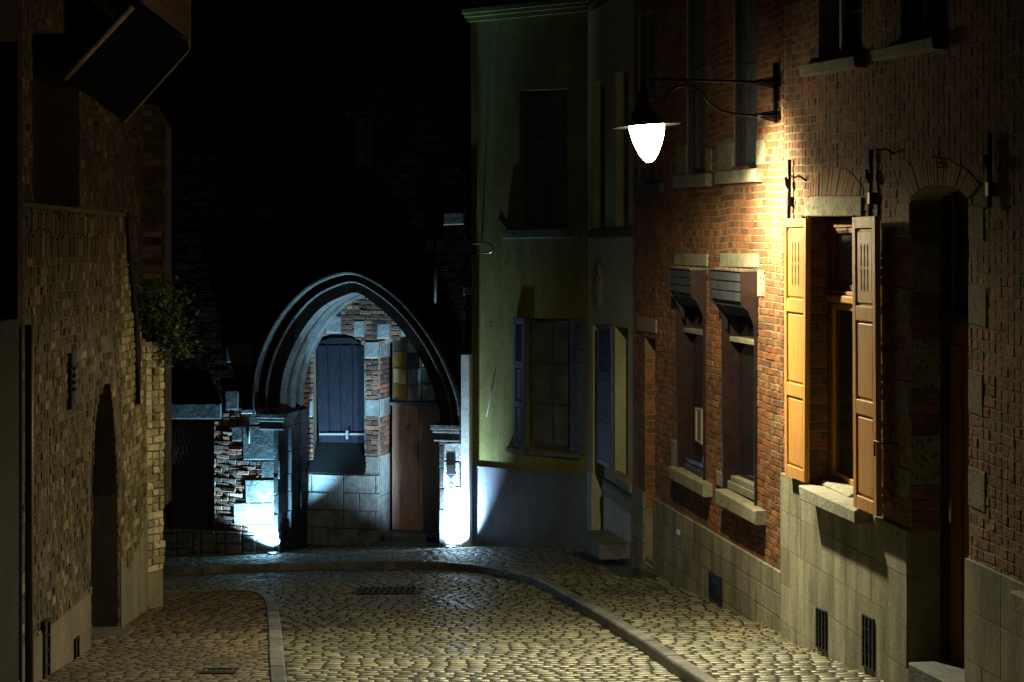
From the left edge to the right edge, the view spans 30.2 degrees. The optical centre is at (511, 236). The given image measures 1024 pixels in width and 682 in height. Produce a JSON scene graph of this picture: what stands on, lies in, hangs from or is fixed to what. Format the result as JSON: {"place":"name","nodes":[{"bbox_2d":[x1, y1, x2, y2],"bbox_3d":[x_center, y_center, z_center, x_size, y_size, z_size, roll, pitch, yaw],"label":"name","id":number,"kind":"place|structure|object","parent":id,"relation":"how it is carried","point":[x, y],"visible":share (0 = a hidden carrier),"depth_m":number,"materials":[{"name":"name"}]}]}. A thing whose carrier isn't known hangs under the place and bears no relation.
{"place":"outdoors","nodes":[
{"label":"outdoors","id":0,"kind":"place"},
{"bbox_2d":[39,591,270,681],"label":"pavement","id":1,"kind":"structure","parent":0,"point":[232,626],"depth_m":15.14,"materials":[{"name":"stone"}]},
{"bbox_2d":[199,668,238,673],"bbox_3d":[-2.100,3.125,13.602,0.246,0.058,0.282,0,0,0],"label":"gully cover","id":2,"kind":"object","parent":1,"relation":"on","point":[218,671],"visible":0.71,"depth_m":13.61,"materials":[{"name":"black metal"}]},
{"bbox_2d":[129,605,821,675],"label":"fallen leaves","id":3,"kind":"object","parent":1,"relation":"on","point":[515,637],"visible":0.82,"depth_m":15.92,"materials":[{"name":"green plant"}]},
{"bbox_2d":[389,357,432,531],"bbox_3d":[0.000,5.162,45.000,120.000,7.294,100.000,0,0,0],"label":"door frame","id":4,"kind":"structure","parent":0,"point":[390,414],"depth_m":56.03,"materials":[{"name":"brown wood"}]},
{"bbox_2d":[0,0,33,681],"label":"dark house","id":5,"kind":"structure","parent":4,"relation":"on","point":[11,340],"depth_m":12.23,"materials":[{"name":"black wood"}]},
{"bbox_2d":[23,0,190,681],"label":"brick house","id":6,"kind":"structure","parent":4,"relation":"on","point":[97,185],"depth_m":16.32,"materials":[{"name":"brown brick"}]},
{"bbox_2d":[145,342,164,608],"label":"garden wall","id":7,"kind":"structure","parent":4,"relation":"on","point":[155,423],"depth_m":17.98,"materials":[{"name":"brick"}]},
{"bbox_2d":[136,271,206,366],"bbox_3d":[-3.341,0.777,18.133,0.794,0.927,0.839,0,0,0],"label":"bush","id":8,"kind":"object","parent":7,"relation":"on","point":[152,316],"visible":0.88,"depth_m":18.04,"materials":[{"name":"green plant"}]},
{"bbox_2d":[163,589,286,681],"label":"kerb","id":9,"kind":"structure","parent":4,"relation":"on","point":[277,664],"depth_m":16.02,"materials":[{"name":"stone"}]},
{"bbox_2d":[163,50,471,556],"bbox_3d":[-3.137,1.162,30.143,7.085,7.712,5.140,0,0,14],"label":"gatehouse","id":10,"kind":"object","parent":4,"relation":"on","point":[319,262],"visible":0.61,"depth_m":27.84,"materials":[{"name":"black brick"}]},
{"bbox_2d":[172,419,213,533],"bbox_3d":[-4.704,3.683,28.294,0.781,1.945,0.126,0,0,14],"label":"side door","id":11,"kind":"structure","parent":10,"relation":"in","point":[192,439],"depth_m":28.30,"materials":[{"name":"black wood"}]},
{"bbox_2d":[323,334,360,341],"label":"dark window","id":12,"kind":"structure","parent":10,"relation":"in","point":[331,335],"depth_m":28.85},
{"bbox_2d":[352,114,376,169],"bbox_3d":[-2.118,-1.371,27.616,0.451,0.827,0.050,0,0,14],"label":"window","id":13,"kind":"structure","parent":10,"relation":"in","point":[364,126],"depth_m":27.62,"materials":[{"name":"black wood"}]},
{"bbox_2d":[392,405,439,531],"bbox_3d":[-1.211,3.503,28.633,1.270,1.898,0.134,0,0,14],"label":"door","id":14,"kind":"structure","parent":10,"relation":"in","point":[415,454],"depth_m":28.71,"materials":[{"name":"brown wood"}]},
{"bbox_2d":[163,560,718,681],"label":"kerb","id":15,"kind":"structure","parent":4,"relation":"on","point":[676,664],"depth_m":20.95,"materials":[{"name":"stone"}]},
{"bbox_2d":[461,0,633,563],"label":"rendered house","id":16,"kind":"structure","parent":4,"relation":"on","point":[552,176],"depth_m":26.15,"materials":[{"name":"paint"}]},
{"bbox_2d":[465,241,493,253],"bbox_3d":[-0.461,0.155,26.724,0.646,0.177,0.196,0,0,65],"label":"bracket light","id":17,"kind":"object","parent":16,"relation":"attached to","point":[470,247],"visible":1,"depth_m":26.89,"materials":[{"name":"black metal"}]},
{"bbox_2d":[525,90,566,226],"bbox_3d":[0.520,-1.083,26.291,0.831,1.906,0.050,0,0,39],"label":"window","id":18,"kind":"structure","parent":16,"relation":"in","point":[546,110],"depth_m":26.33,"materials":[{"name":"glass"}]},
{"bbox_2d":[530,318,569,450],"bbox_3d":[0.575,2.031,26.249,0.817,1.820,0.050,0,0,39],"label":"window","id":19,"kind":"structure","parent":16,"relation":"in","point":[549,338],"depth_m":26.29,"materials":[{"name":"glass"}]},
{"bbox_2d":[600,82,604,227],"bbox_3d":[1.262,-1.086,24.971,0.050,1.952,0.803,0,0,-9],"label":"window","id":20,"kind":"structure","parent":16,"relation":"in","point":[602,85],"depth_m":25.31,"materials":[{"name":"glass"}]},
{"bbox_2d":[624,72,627,225],"bbox_3d":[1.483,-1.103,23.535,0.050,1.935,0.751,0,0,-9],"label":"window","id":21,"kind":"structure","parent":16,"relation":"in","point":[625,73],"depth_m":23.85,"materials":[{"name":"glass"}]},
{"bbox_2d":[626,328,627,475],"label":"window","id":22,"kind":"structure","parent":16,"relation":"in","point":[626,328],"depth_m":23.89,"materials":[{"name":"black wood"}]},
{"bbox_2d":[631,0,783,632],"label":"brick house","id":23,"kind":"structure","parent":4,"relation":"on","point":[708,366],"depth_m":18.56,"materials":[{"name":"brick"}]},
{"bbox_2d":[645,13,654,182],"bbox_3d":[1.640,-1.579,21.658,0.050,1.998,0.910,0,0,-8],"label":"window","id":24,"kind":"structure","parent":23,"relation":"in","point":[649,19],"depth_m":21.93,"materials":[{"name":"glass"}]},
{"bbox_2d":[689,267,702,460],"bbox_3d":[1.968,1.336,19.446,0.050,2.056,1.212,0,0,-8],"label":"window","id":25,"kind":"structure","parent":23,"relation":"in","point":[695,315],"depth_m":19.83,"materials":[{"name":"glass"}]},
{"bbox_2d":[613,62,781,162],"bbox_3d":[1.572,-1.056,16.089,1.445,0.860,0.574,0,0,-8],"label":"street lamp","id":26,"kind":"object","parent":23,"relation":"attached to","point":[646,126],"visible":1,"depth_m":15.99,"materials":[{"name":"black metal"}]},
{"bbox_2d":[694,0,706,173],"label":"window","id":27,"kind":"structure","parent":23,"relation":"in","point":[700,8],"depth_m":19.48,"materials":[{"name":"glass"}]},
{"bbox_2d":[736,269,754,481],"bbox_3d":[2.233,1.309,17.513,0.050,2.032,1.212,0,0,-8],"label":"window","id":28,"kind":"structure","parent":23,"relation":"in","point":[744,325],"depth_m":17.82,"materials":[{"name":"glass"}]},
{"bbox_2d":[741,0,756,167],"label":"window","id":29,"kind":"structure","parent":23,"relation":"in","point":[748,7],"depth_m":17.59,"materials":[{"name":"glass"}]},
{"bbox_2d":[780,0,1023,681],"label":"brick house","id":30,"kind":"structure","parent":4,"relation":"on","point":[902,518],"depth_m":12.71,"materials":[{"name":"brick"}]},
{"bbox_2d":[828,219,851,484],"bbox_3d":[2.600,0.926,14.540,0.070,2.124,1.014,0,0,-7],"label":"window frame","id":31,"kind":"structure","parent":30,"relation":"in","point":[846,223],"depth_m":14.99,"materials":[{"name":"brown wood"}]},
{"bbox_2d":[838,0,862,57],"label":"window","id":32,"kind":"structure","parent":30,"relation":"in","point":[853,8],"depth_m":14.44,"materials":[{"name":"black glass"}]},
{"bbox_2d":[922,0,947,34],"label":"window","id":33,"kind":"structure","parent":30,"relation":"in","point":[938,8],"depth_m":12.60,"materials":[{"name":"black glass"}]},
{"bbox_2d":[939,190,968,661],"bbox_3d":[2.949,1.296,12.055,0.131,3.571,1.141,0,0,-7],"label":"door","id":34,"kind":"structure","parent":30,"relation":"in","point":[953,315],"depth_m":12.46,"materials":[{"name":"brown wood"}]},
{"bbox_2d":[163,569,682,681],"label":"road","id":35,"kind":"structure","parent":0,"point":[334,628],"depth_m":16.94,"materials":[{"name":"stone"}]},
{"bbox_2d":[352,587,419,593],"bbox_3d":[-1.338,3.804,20.270,0.680,0.114,0.660,0,0,0],"label":"drain grate","id":36,"kind":"object","parent":35,"relation":"on","point":[359,590],"visible":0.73,"depth_m":20.24,"materials":[{"name":"black metal"}]},
{"bbox_2d":[143,0,849,356],"label":"sky","id":37,"kind":"structure","parent":0,"point":[253,73],"materials":[{"name":"black"}]},
{"bbox_2d":[163,531,883,681],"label":"pavement","id":38,"kind":"structure","parent":0,"point":[681,622],"depth_m":18.18,"materials":[{"name":"stone"}]},
{"bbox_2d":[268,551,278,554],"bbox_3d":[-3.466,4.606,27.514,0.160,0.052,0.160,0,0,0],"label":"ground uplight","id":39,"kind":"object","parent":38,"relation":"on","point":[273,553],"visible":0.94,"depth_m":27.46,"materials":[{"name":"white glass"}]},
{"bbox_2d":[445,545,456,547],"bbox_3d":[-0.860,4.382,26.708,0.160,0.052,0.160,0,0,0],"label":"ground uplight","id":40,"kind":"object","parent":38,"relation":"on","point":[450,546],"visible":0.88,"depth_m":26.69,"materials":[{"name":"white glass"}]},
{"bbox_2d":[461,354,472,546],"bbox_3d":[-0.635,3.061,26.945,0.130,2.787,0.210,0,0,14],"label":"pipe guard","id":41,"kind":"object","parent":38,"relation":"on","point":[466,436],"visible":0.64,"depth_m":26.85,"materials":[{"name":"grey metal"}]},
{"bbox_2d":[608,563,656,577],"bbox_3d":[1.381,3.866,21.915,0.384,0.285,2.257,0,0,-1],"label":"cellar hatch","id":42,"kind":"object","parent":38,"relation":"on","point":[624,570],"visible":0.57,"depth_m":21.56,"materials":[{"name":"metal"}]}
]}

